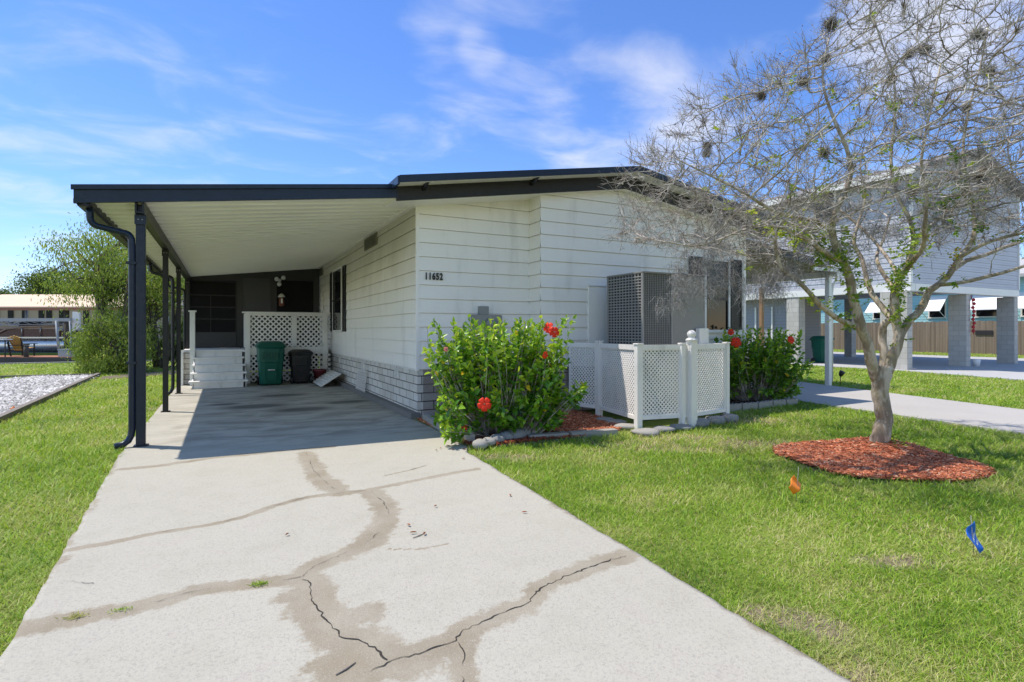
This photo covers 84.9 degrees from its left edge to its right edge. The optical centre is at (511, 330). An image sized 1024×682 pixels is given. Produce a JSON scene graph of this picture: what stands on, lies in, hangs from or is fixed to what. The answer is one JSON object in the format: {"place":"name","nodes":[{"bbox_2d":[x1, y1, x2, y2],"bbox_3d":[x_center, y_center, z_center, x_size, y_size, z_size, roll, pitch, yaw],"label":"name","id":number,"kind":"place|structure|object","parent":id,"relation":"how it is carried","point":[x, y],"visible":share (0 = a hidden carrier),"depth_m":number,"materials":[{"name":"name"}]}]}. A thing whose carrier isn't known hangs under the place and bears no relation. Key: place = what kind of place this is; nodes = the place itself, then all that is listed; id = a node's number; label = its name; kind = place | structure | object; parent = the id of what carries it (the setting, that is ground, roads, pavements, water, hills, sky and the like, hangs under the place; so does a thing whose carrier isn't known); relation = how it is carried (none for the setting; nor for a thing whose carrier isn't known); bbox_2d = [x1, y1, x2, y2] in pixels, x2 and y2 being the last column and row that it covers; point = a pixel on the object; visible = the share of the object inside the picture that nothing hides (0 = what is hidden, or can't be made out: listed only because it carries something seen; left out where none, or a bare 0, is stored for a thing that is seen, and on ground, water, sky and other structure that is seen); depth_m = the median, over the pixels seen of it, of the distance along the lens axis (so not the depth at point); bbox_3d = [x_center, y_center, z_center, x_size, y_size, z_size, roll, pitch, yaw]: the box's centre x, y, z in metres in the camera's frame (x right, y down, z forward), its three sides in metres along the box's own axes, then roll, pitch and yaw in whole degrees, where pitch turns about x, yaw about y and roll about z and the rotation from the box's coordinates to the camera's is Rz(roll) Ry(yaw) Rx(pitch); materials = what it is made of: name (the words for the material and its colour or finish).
{"place":"outdoors","nodes":[
{"label":"outdoors","id":0,"kind":"place"},
{"bbox_2d":[0,374,98,413],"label":"gravel","id":1,"kind":"structure","parent":0,"point":[24,389],"depth_m":13.75,"materials":[{"name":"grey gravel"}]},
{"bbox_2d":[0,346,162,359],"bbox_3d":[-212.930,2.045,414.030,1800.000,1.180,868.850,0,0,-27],"label":"bank","id":2,"kind":"structure","parent":0,"point":[41,354],"depth_m":40.74,"materials":[{"name":"brown soil"}]},
{"bbox_2d":[0,287,16,294],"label":"tree","id":3,"kind":"object","parent":2,"relation":"on","point":[1,289],"visible":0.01,"depth_m":103.33,"materials":[{"name":"green plant"}]},
{"bbox_2d":[0,266,63,294],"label":"tree","id":4,"kind":"object","parent":2,"relation":"on","point":[14,290],"visible":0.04,"depth_m":93.08,"materials":[{"name":"green plant"}]},
{"bbox_2d":[6,259,93,293],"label":"tree","id":5,"kind":"object","parent":2,"relation":"on","point":[38,287],"visible":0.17,"depth_m":81.57,"materials":[{"name":"green plant"}]},
{"bbox_2d":[0,305,182,340],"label":"canal house","id":6,"kind":"structure","parent":2,"relation":"on","point":[31,314],"depth_m":56.00,"materials":[{"name":"beige paint"}]},
{"bbox_2d":[8,310,12,322],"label":"window","id":7,"kind":"structure","parent":6,"relation":"in","point":[10,312],"depth_m":55.90,"materials":[{"name":"black glass"}]},
{"bbox_2d":[38,310,43,317],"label":"window","id":8,"kind":"structure","parent":6,"relation":"in","point":[40,312],"depth_m":55.90,"materials":[{"name":"black glass"}]},
{"bbox_2d":[46,310,51,322],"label":"window","id":9,"kind":"structure","parent":6,"relation":"in","point":[48,313],"depth_m":55.90,"materials":[{"name":"black glass"}]},
{"bbox_2d":[59,310,63,325],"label":"window","id":10,"kind":"structure","parent":6,"relation":"in","point":[62,314],"depth_m":55.90,"materials":[{"name":"black glass"}]},
{"bbox_2d":[83,310,88,323],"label":"window","id":11,"kind":"structure","parent":6,"relation":"in","point":[86,315],"depth_m":55.90,"materials":[{"name":"black glass"}]},
{"bbox_2d":[0,374,851,681],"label":"driveway","id":12,"kind":"structure","parent":0,"point":[204,502],"depth_m":3.18,"materials":[{"name":"concrete"}]},
{"bbox_2d":[54,610,90,619],"bbox_3d":[-2.135,1.383,2.737,0.145,0.036,0.087,0,0,2],"label":"weed","id":13,"kind":"object","parent":12,"relation":"on","point":[77,614],"visible":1,"depth_m":2.73,"materials":[{"name":"green plant"}]},
{"bbox_2d":[107,606,132,613],"bbox_3d":[-1.957,1.387,2.794,0.108,0.022,0.059,0,0,-27],"label":"weed","id":14,"kind":"object","parent":12,"relation":"on","point":[120,609],"visible":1,"depth_m":2.80,"materials":[{"name":"green plant"}]},
{"bbox_2d":[188,310,247,388],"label":"porch steps","id":15,"kind":"structure","parent":12,"relation":"on","point":[221,368],"depth_m":14.26,"materials":[{"name":"white paint"}]},
{"bbox_2d":[71,184,428,449],"bbox_3d":[-5.606,-0.344,12.213,4.280,3.528,11.050,0,0,-27],"label":"carport","id":16,"kind":"object","parent":12,"relation":"on","point":[167,233],"visible":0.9,"depth_m":8.44,"materials":[{"name":"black metal"}]},
{"bbox_2d":[181,311,329,384],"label":"lattice railing","id":17,"kind":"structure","parent":12,"relation":"on","point":[248,350],"depth_m":15.22,"materials":[{"name":"white paint"}]},
{"bbox_2d":[246,579,267,586],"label":"weed","id":18,"kind":"object","parent":12,"relation":"on","point":[256,584],"visible":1,"depth_m":3.08,"materials":[{"name":"green plant"}]},
{"bbox_2d":[254,341,286,384],"bbox_3d":[-6.256,0.833,14.503,0.748,1.125,0.873,0,0,-27],"label":"trash cart","id":19,"kind":"object","parent":12,"relation":"on","point":[270,357],"visible":1,"depth_m":14.20,"materials":[{"name":"green plastic"}]},
{"bbox_2d":[288,349,312,383],"bbox_3d":[-5.666,0.948,14.996,0.616,0.895,0.713,0,0,-27],"label":"trash cart","id":20,"kind":"object","parent":12,"relation":"on","point":[300,360],"visible":1,"depth_m":14.76,"materials":[{"name":"plastic"}]},
{"bbox_2d":[312,369,326,379],"bbox_3d":[-5.254,1.225,15.290,0.370,0.350,0.370,0,0,-27],"label":"bucket","id":21,"kind":"object","parent":12,"relation":"on","point":[317,373],"visible":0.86,"depth_m":15.16,"materials":[{"name":"red plastic"}]},
{"bbox_2d":[313,370,340,386],"bbox_3d":[-4.801,1.221,14.483,0.491,0.317,1.450,0,0,-27],"label":"vent board","id":22,"kind":"object","parent":12,"relation":"on","point":[326,378],"visible":1,"depth_m":14.35,"materials":[{"name":"white paint"}]},
{"bbox_2d":[336,662,355,674],"bbox_3d":[-0.684,1.395,2.314,0.010,0.008,0.103,0,0,34],"label":"fallen twig","id":23,"kind":"object","parent":12,"relation":"on","point":[346,668],"visible":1,"depth_m":2.31,"materials":[{"name":"grey wood"}]},
{"bbox_2d":[0,349,1023,681],"bbox_3d":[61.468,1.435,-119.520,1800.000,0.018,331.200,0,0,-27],"label":"ground","id":24,"kind":"structure","parent":0,"point":[652,423],"depth_m":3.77,"materials":[{"name":"green plant"}]},
{"bbox_2d":[0,373,94,378],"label":"landscape timber","id":25,"kind":"object","parent":24,"relation":"on","point":[4,376],"visible":0.33,"depth_m":17.18,"materials":[{"name":"brown wood"}]},
{"bbox_2d":[0,373,100,422],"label":"landscape timber","id":26,"kind":"object","parent":24,"relation":"on","point":[16,410],"visible":0.78,"depth_m":11.04,"materials":[{"name":"wood"}]},
{"bbox_2d":[0,360,151,363],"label":"seawall","id":27,"kind":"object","parent":24,"relation":"on","point":[43,362],"depth_m":24.36,"materials":[{"name":"concrete"}]},
{"bbox_2d":[68,334,99,371],"bbox_3d":[-14.925,0.811,19.658,1.194,1.460,1.201,0,0,12],"label":"weeping shrub","id":28,"kind":"object","parent":24,"relation":"on","point":[76,361],"visible":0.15,"depth_m":19.46,"materials":[{"name":"green plant"}]},
{"bbox_2d":[14,206,184,368],"bbox_3d":[-14.319,-1.734,20.736,6.140,6.618,6.096,0,0,12],"label":"weeping tree","id":29,"kind":"object","parent":24,"relation":"on","point":[102,283],"visible":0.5,"depth_m":19.48,"materials":[{"name":"green plant"}]},
{"bbox_2d":[56,306,162,374],"bbox_3d":[-13.652,0.343,19.136,3.058,2.432,3.218,0,0,-27],"label":"weeping shrub","id":30,"kind":"object","parent":24,"relation":"on","point":[111,356],"visible":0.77,"depth_m":18.70,"materials":[{"name":"green plant"}]},
{"bbox_2d":[93,266,184,367],"bbox_3d":[-13.592,-0.694,21.543,4.258,4.514,4.264,0,0,-27],"label":"weeping tree","id":31,"kind":"object","parent":24,"relation":"on","point":[151,318],"visible":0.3,"depth_m":21.13,"materials":[{"name":"green plant"}]},
{"bbox_2d":[102,371,175,379],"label":"sand path","id":32,"kind":"structure","parent":24,"relation":"on","point":[126,375],"depth_m":17.71,"materials":[{"name":"soil"}]},
{"bbox_2d":[159,320,182,366],"bbox_3d":[-13.147,0.424,22.479,1.910,2.248,2.091,0,0,36],"label":"round shrub","id":33,"kind":"object","parent":24,"relation":"on","point":[161,344],"visible":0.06,"depth_m":22.00,"materials":[{"name":"green plant"}]},
{"bbox_2d":[434,421,445,431],"bbox_3d":[-0.963,1.369,7.815,0.075,0.163,0.661,0,0,-24],"label":"scalloped edger","id":34,"kind":"object","parent":24,"relation":"on","point":[437,427],"visible":0.08,"depth_m":7.93,"materials":[{"name":"concrete"}]},
{"bbox_2d":[472,439,487,449],"bbox_3d":[-0.384,1.367,6.731,0.192,0.124,0.199,0,0,6],"label":"edging stone","id":35,"kind":"object","parent":24,"relation":"on","point":[481,444],"visible":0.94,"depth_m":6.66,"materials":[{"name":"stone"}]},
{"bbox_2d":[185,166,785,419],"bbox_3d":[-2.564,-0.703,15.043,11.200,4.305,13.900,0,0,-27],"label":"mobile home","id":36,"kind":"object","parent":24,"relation":"on","point":[478,246],"visible":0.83,"depth_m":9.78,"materials":[{"name":"white metal"}]},
{"bbox_2d":[241,276,272,347],"bbox_3d":[-7.729,-0.560,16.952,0.880,2.160,0.060,0,0,-27],"label":"porch door","id":37,"kind":"structure","parent":36,"relation":"in","point":[256,292],"depth_m":16.94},
{"bbox_2d":[274,276,285,285],"bbox_3d":[-7.108,-1.523,17.155,0.319,0.338,0.188,0,0,-27],"label":"flood light","id":38,"kind":"object","parent":36,"relation":"attached to","point":[279,280],"visible":1,"depth_m":17.09,"materials":[{"name":"white plastic"}]},
{"bbox_2d":[278,293,284,305],"bbox_3d":[-7.065,-0.950,17.170,0.203,0.400,0.203,0,0,-5],"label":"wall lantern","id":39,"kind":"object","parent":36,"relation":"attached to","point":[281,299],"depth_m":17.11,"materials":[{"name":"white glass"}]},
{"bbox_2d":[332,266,341,331],"bbox_3d":[-4.656,-0.820,14.962,0.075,1.700,1.330,0,0,-27],"label":"side window","id":40,"kind":"structure","parent":36,"relation":"in","point":[336,273],"depth_m":14.98,"materials":[{"name":"black glass"}]},
{"bbox_2d":[703,258,729,332],"bbox_3d":[4.119,-0.705,11.286,0.710,1.490,0.075,0,0,-27],"label":"front window","id":41,"kind":"structure","parent":36,"relation":"in","point":[716,320],"depth_m":11.29,"materials":[{"name":"glass"}]},
{"bbox_2d":[505,429,525,438],"bbox_3d":[0.032,1.367,7.337,0.308,0.181,0.299,0,0,-27],"label":"edging stone","id":42,"kind":"object","parent":24,"relation":"on","point":[520,433],"visible":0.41,"depth_m":7.24,"materials":[{"name":"grey stone"}]},
{"bbox_2d":[417,412,621,447],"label":"bed soil","id":43,"kind":"structure","parent":24,"relation":"on","point":[515,443],"depth_m":7.11,"materials":[{"name":"brown soil"}]},
{"bbox_2d":[422,413,433,425],"bbox_3d":[-1.241,1.369,8.470,0.075,0.163,0.703,0,0,-22],"label":"scalloped edger","id":44,"kind":"object","parent":43,"relation":"on","point":[427,418],"visible":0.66,"depth_m":8.46,"materials":[{"name":"concrete"}]},
{"bbox_2d":[456,430,474,441],"bbox_3d":[-0.655,1.369,7.242,0.075,0.163,0.583,0,0,-33],"label":"scalloped edger","id":45,"kind":"object","parent":43,"relation":"on","point":[470,437],"visible":0.16,"depth_m":7.01,"materials":[{"name":"stone"}]},
{"bbox_2d":[483,437,495,445],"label":"edging stone","id":46,"kind":"object","parent":43,"relation":"on","point":[490,440],"visible":0.66,"depth_m":6.82,"materials":[{"name":"stone"}]},
{"bbox_2d":[490,434,504,442],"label":"edging stone","id":47,"kind":"object","parent":43,"relation":"on","point":[499,438],"visible":0.59,"depth_m":6.98,"materials":[{"name":"grey stone"}]},
{"bbox_2d":[498,431,513,439],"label":"edging stone","id":48,"kind":"object","parent":43,"relation":"on","point":[507,435],"visible":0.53,"depth_m":7.14,"materials":[{"name":"grey stone"}]},
{"bbox_2d":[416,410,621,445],"bbox_3d":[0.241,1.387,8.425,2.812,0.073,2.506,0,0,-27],"label":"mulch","id":49,"kind":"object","parent":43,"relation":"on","point":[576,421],"visible":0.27,"depth_m":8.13,"materials":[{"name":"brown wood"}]},
{"bbox_2d":[421,314,588,444],"bbox_3d":[-0.181,0.602,7.383,2.082,1.654,1.895,0,0,-27],"label":"hibiscus bush","id":50,"kind":"object","parent":49,"relation":"on","point":[486,383],"visible":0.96,"depth_m":7.22,"materials":[{"name":"green plant"}]},
{"bbox_2d":[520,428,531,435],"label":"edging stone","id":51,"kind":"object","parent":43,"relation":"on","point":[528,431],"visible":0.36,"depth_m":7.35,"materials":[{"name":"grey stone"}]},
{"bbox_2d":[528,431,568,437],"bbox_3d":[0.475,1.400,7.381,0.547,0.100,0.130,0,0,-19],"label":"concrete edger","id":52,"kind":"object","parent":43,"relation":"on","point":[555,434],"visible":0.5,"depth_m":7.36,"materials":[{"name":"grey concrete"}]},
{"bbox_2d":[568,428,617,437],"bbox_3d":[1.097,1.400,7.587,0.699,0.100,0.130,0,0,-20],"label":"concrete edger","id":53,"kind":"object","parent":43,"relation":"on","point":[608,431],"visible":0.64,"depth_m":7.55,"materials":[{"name":"grey concrete"}]},
{"bbox_2d":[597,417,613,420],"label":"edging stone","id":54,"kind":"object","parent":43,"relation":"on","point":[604,418],"visible":0.51,"depth_m":8.69,"materials":[{"name":"stone"}]},
{"bbox_2d":[606,419,626,422],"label":"edging stone","id":55,"kind":"object","parent":24,"relation":"on","point":[617,421],"visible":0.62,"depth_m":8.44,"materials":[{"name":"stone"}]},
{"bbox_2d":[613,423,633,429],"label":"edging stone","id":56,"kind":"object","parent":24,"relation":"on","point":[625,426],"visible":0.81,"depth_m":8.02,"materials":[{"name":"stone"}]},
{"bbox_2d":[631,428,659,436],"bbox_3d":[1.825,1.387,7.658,0.396,0.109,0.305,0,0,16],"label":"edging stone","id":57,"kind":"object","parent":24,"relation":"on","point":[646,432],"visible":0.88,"depth_m":7.56,"materials":[{"name":"stone"}]},
{"bbox_2d":[567,330,730,428],"bbox_3d":[2.252,0.715,9.135,1.932,1.451,2.103,0,0,-27],"label":"lattice screen","id":58,"kind":"object","parent":24,"relation":"on","point":[688,400],"visible":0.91,"depth_m":8.41,"materials":[{"name":"white plastic"}]},
{"bbox_2d":[607,271,708,415],"bbox_3d":[2.458,0.230,9.495,1.353,2.340,1.020,0,0,-27],"label":"air conditioner","id":59,"kind":"object","parent":24,"relation":"on","point":[631,315],"visible":0.59,"depth_m":9.11,"materials":[{"name":"grey metal"}]},
{"bbox_2d":[653,425,675,432],"bbox_3d":[2.141,1.386,7.901,0.299,0.083,0.287,0,0,-27],"label":"edging stone","id":60,"kind":"object","parent":24,"relation":"on","point":[664,428],"visible":0.81,"depth_m":7.82,"materials":[{"name":"grey stone"}]},
{"bbox_2d":[669,424,692,430],"bbox_3d":[2.433,1.387,8.061,0.336,0.088,0.289,0,0,17],"label":"edging stone","id":61,"kind":"object","parent":24,"relation":"on","point":[682,427],"visible":0.73,"depth_m":7.97,"materials":[{"name":"grey stone"}]},
{"bbox_2d":[695,418,709,427],"bbox_3d":[2.794,1.367,8.331,0.325,0.142,0.246,0,0,-27],"label":"edging stone","id":62,"kind":"object","parent":24,"relation":"on","point":[702,422],"visible":0.52,"depth_m":8.23,"materials":[{"name":"grey stone"}]},
{"bbox_2d":[705,415,725,424],"bbox_3d":[3.102,1.371,8.564,0.317,0.140,0.243,0,0,-27],"label":"edging stone","id":63,"kind":"object","parent":24,"relation":"on","point":[717,419],"visible":0.79,"depth_m":8.47,"materials":[{"name":"grey stone"}]},
{"bbox_2d":[720,413,738,422],"bbox_3d":[3.389,1.370,8.752,0.313,0.144,0.242,0,0,-27],"label":"edging stone","id":64,"kind":"object","parent":24,"relation":"on","point":[730,417],"visible":0.76,"depth_m":8.65,"materials":[{"name":"grey stone"}]},
{"bbox_2d":[730,403,741,411],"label":"scalloped edger","id":65,"kind":"object","parent":24,"relation":"on","point":[736,406],"visible":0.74,"depth_m":9.94,"materials":[{"name":"concrete"}]},
{"bbox_2d":[704,398,784,409],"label":"mulch","id":66,"kind":"object","parent":24,"relation":"on","point":[735,401],"visible":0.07,"depth_m":10.89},
{"bbox_2d":[714,325,815,401],"bbox_3d":[4.799,0.647,11.035,1.983,1.569,1.459,0,0,-14],"label":"hibiscus bush","id":67,"kind":"object","parent":66,"relation":"on","point":[766,372],"visible":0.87,"depth_m":10.86,"materials":[{"name":"green plant"}]},
{"bbox_2d":[740,402,757,409],"bbox_3d":[4.277,1.373,10.125,0.377,0.153,0.085,0,0,-27],"label":"scalloped edger","id":68,"kind":"object","parent":24,"relation":"on","point":[748,405],"visible":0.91,"depth_m":10.09,"materials":[{"name":"concrete"}]},
{"bbox_2d":[759,288,763,346],"bbox_3d":[8.778,-0.050,19.695,0.120,2.900,0.120,0,0,-27],"label":"wooden post","id":69,"kind":"object","parent":24,"relation":"on","point":[761,318],"visible":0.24,"depth_m":19.65,"materials":[{"name":"brown wood"}]},
{"bbox_2d":[756,400,772,408],"bbox_3d":[4.651,1.373,10.339,0.450,0.153,0.080,0,0,-36],"label":"scalloped edger","id":70,"kind":"object","parent":24,"relation":"on","point":[766,403],"visible":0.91,"depth_m":10.30,"materials":[{"name":"concrete"}]},
{"bbox_2d":[771,399,785,406],"bbox_3d":[5.016,1.373,10.561,0.364,0.153,0.080,0,0,-30],"label":"scalloped edger","id":71,"kind":"object","parent":24,"relation":"on","point":[782,402],"visible":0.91,"depth_m":10.54,"materials":[{"name":"concrete"}]},
{"bbox_2d":[785,398,797,405],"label":"scalloped edger","id":72,"kind":"object","parent":24,"relation":"on","point":[792,400],"visible":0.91,"depth_m":10.71,"materials":[{"name":"concrete"}]},
{"bbox_2d":[789,467,800,500],"bbox_3d":[2.375,1.288,4.692,0.130,0.295,0.046,0,0,-6],"label":"marker flag","id":73,"kind":"object","parent":24,"relation":"on","point":[794,486],"visible":0.99,"depth_m":4.69,"materials":[{"name":"orange plastic"}]},
{"bbox_2d":[839,370,844,383],"bbox_3d":[8.673,1.236,14.721,0.136,0.399,0.152,0,0,-27],"label":"spot light","id":74,"kind":"object","parent":24,"relation":"on","point":[841,373],"visible":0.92,"depth_m":14.71,"materials":[{"name":"plastic"}]},
{"bbox_2d":[772,436,996,485],"bbox_3d":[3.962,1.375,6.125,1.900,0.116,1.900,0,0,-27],"label":"mulch mound","id":75,"kind":"object","parent":24,"relation":"on","point":[785,457],"visible":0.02,"depth_m":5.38,"materials":[{"name":"brown wood"}]},
{"bbox_2d":[598,0,1023,446],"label":"crape myrtle","id":76,"kind":"object","parent":75,"relation":"on","point":[881,374],"visible":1,"depth_m":6.08,"materials":[{"name":"grey plant"}]},
{"bbox_2d":[791,352,1023,380],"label":"neighbour slab","id":77,"kind":"structure","parent":24,"relation":"on","point":[988,367],"depth_m":21.94,"materials":[{"name":"grey concrete"}]},
{"bbox_2d":[810,336,834,362],"bbox_3d":[13.582,0.807,24.537,0.770,1.175,0.873,0,0,-27],"label":"trash cart","id":78,"kind":"object","parent":77,"relation":"on","point":[818,346],"visible":0.61,"depth_m":24.35,"materials":[{"name":"green plastic"}]},
{"bbox_2d":[746,148,1023,369],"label":"stilt house","id":79,"kind":"structure","parent":77,"relation":"on","point":[806,319],"depth_m":22.42,"materials":[{"name":"white paint"}]},
{"bbox_2d":[813,190,836,217],"bbox_3d":[12.840,-5.173,22.962,0.100,1.100,0.960,0,0,-27],"label":"window","id":80,"kind":"structure","parent":79,"relation":"in","point":[836,190],"depth_m":22.84,"materials":[{"name":"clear glass"}]},
{"bbox_2d":[971,295,975,334],"bbox_3d":[18.090,-0.626,21.972,0.221,1.552,0.155,0,0,-27],"label":"float string","id":81,"kind":"object","parent":79,"relation":"hanging from","point":[973,315],"visible":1,"depth_m":21.93,"materials":[{"name":"red paint"}]},
{"bbox_2d":[972,359,980,365],"bbox_3d":[18.303,1.265,22.063,0.260,0.270,0.253,0,0,-27],"label":"bucket","id":82,"kind":"object","parent":77,"relation":"on","point":[976,362],"visible":0.98,"depth_m":21.99,"materials":[{"name":"white plastic"}]},
{"bbox_2d":[821,321,1023,354],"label":"wooden fence","id":83,"kind":"object","parent":24,"relation":"on","point":[931,336],"visible":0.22,"depth_m":36.99,"materials":[{"name":"brown wood"}]},
{"bbox_2d":[975,330,992,334],"bbox_3d":[29.171,0.119,34.605,0.037,0.280,0.900,0,0,-27],"label":"fence plaque","id":84,"kind":"object","parent":83,"relation":"attached to","point":[983,332],"visible":1,"depth_m":34.59,"materials":[{"name":"grey metal"}]},
{"bbox_2d":[821,258,1023,322],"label":"cyan house","id":85,"kind":"structure","parent":24,"relation":"on","point":[936,309],"depth_m":38.94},
{"bbox_2d":[872,313,879,318],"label":"window","id":86,"kind":"structure","parent":85,"relation":"in","point":[875,315],"depth_m":43.00,"materials":[{"name":"black glass"}]},
{"bbox_2d":[928,301,946,318],"bbox_3d":[29.865,-1.460,39.339,0.060,1.180,1.153,0,0,-27],"label":"window","id":87,"kind":"structure","parent":85,"relation":"in","point":[931,314],"depth_m":39.25,"materials":[{"name":"black glass"}]},
{"bbox_2d":[974,310,996,317],"bbox_3d":[31.233,-1.460,36.679,0.060,1.180,1.580,0,0,-27],"label":"window","id":88,"kind":"structure","parent":85,"relation":"in","point":[979,313],"depth_m":36.84,"materials":[{"name":"black glass"}]},
{"bbox_2d":[966,515,983,554],"bbox_3d":[2.933,1.302,3.553,0.095,0.265,0.049,0,0,2],"label":"marker flag","id":89,"kind":"object","parent":24,"relation":"on","point":[971,531],"visible":0.98,"depth_m":3.55,"materials":[{"name":"blue plastic"}]},
{"bbox_2d":[0,0,1023,293],"label":"sky","id":90,"kind":"structure","parent":0,"point":[92,91],"materials":[{"name":"blue"}]},
{"bbox_2d":[746,381,1023,433],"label":"side driveway","id":91,"kind":"structure","parent":0,"point":[987,417],"depth_m":10.22,"materials":[{"name":"concrete"}]},
{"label":"canal water","id":92,"kind":"structure","parent":0,"visible":0},
{"bbox_2d":[0,355,74,362],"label":"wooden dock","id":93,"kind":"object","parent":92,"relation":"on","point":[30,358],"visible":0.34,"depth_m":26.95,"materials":[{"name":"wood"}]},
{"bbox_2d":[0,339,12,356],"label":"table top","id":94,"kind":"object","parent":93,"relation":"on","point":[5,346],"visible":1,"depth_m":27.02,"materials":[{"name":"white plastic"}]},
{"bbox_2d":[6,336,37,355],"bbox_3d":[-24.446,0.750,27.909,0.890,1.032,0.881,0,0,0],"label":"adirondack chair","id":95,"kind":"object","parent":93,"relation":"on","point":[16,343],"visible":0.93,"depth_m":27.63,"materials":[{"name":"yellow wood"}]},
{"bbox_2d":[23,344,29,356],"bbox_3d":[-23.507,0.950,27.100,0.257,0.620,0.257,0,0,-27],"label":"dock bollard","id":96,"kind":"object","parent":93,"relation":"on","point":[26,350],"visible":1,"depth_m":27.03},
{"bbox_2d":[57,349,73,356],"bbox_3d":[-21.763,1.076,27.400,0.600,0.368,0.460,0,0,0],"label":"dock box","id":97,"kind":"object","parent":93,"relation":"on","point":[62,353],"visible":0.61,"depth_m":27.19,"materials":[{"name":"white plastic"}]},
{"bbox_2d":[0,294,170,348],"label":"boat lift","id":98,"kind":"object","parent":92,"relation":"on","point":[26,302],"visible":0.38,"depth_m":29.95,"materials":[{"name":"white metal"}]},
{"bbox_2d":[0,321,93,352],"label":"pontoon boat","id":99,"kind":"object","parent":98,"relation":"on","point":[42,334],"visible":0.5,"depth_m":30.25,"materials":[{"name":"metal"}]},
{"bbox_2d":[72,312,80,331],"bbox_3d":[-22.898,-0.475,29.450,0.370,1.050,0.100,0,0,0],"label":"lift cover","id":100,"kind":"object","parent":98,"relation":"hanging from","point":[76,315],"visible":0.86,"depth_m":29.40,"materials":[{"name":"white plastic"}]}
]}

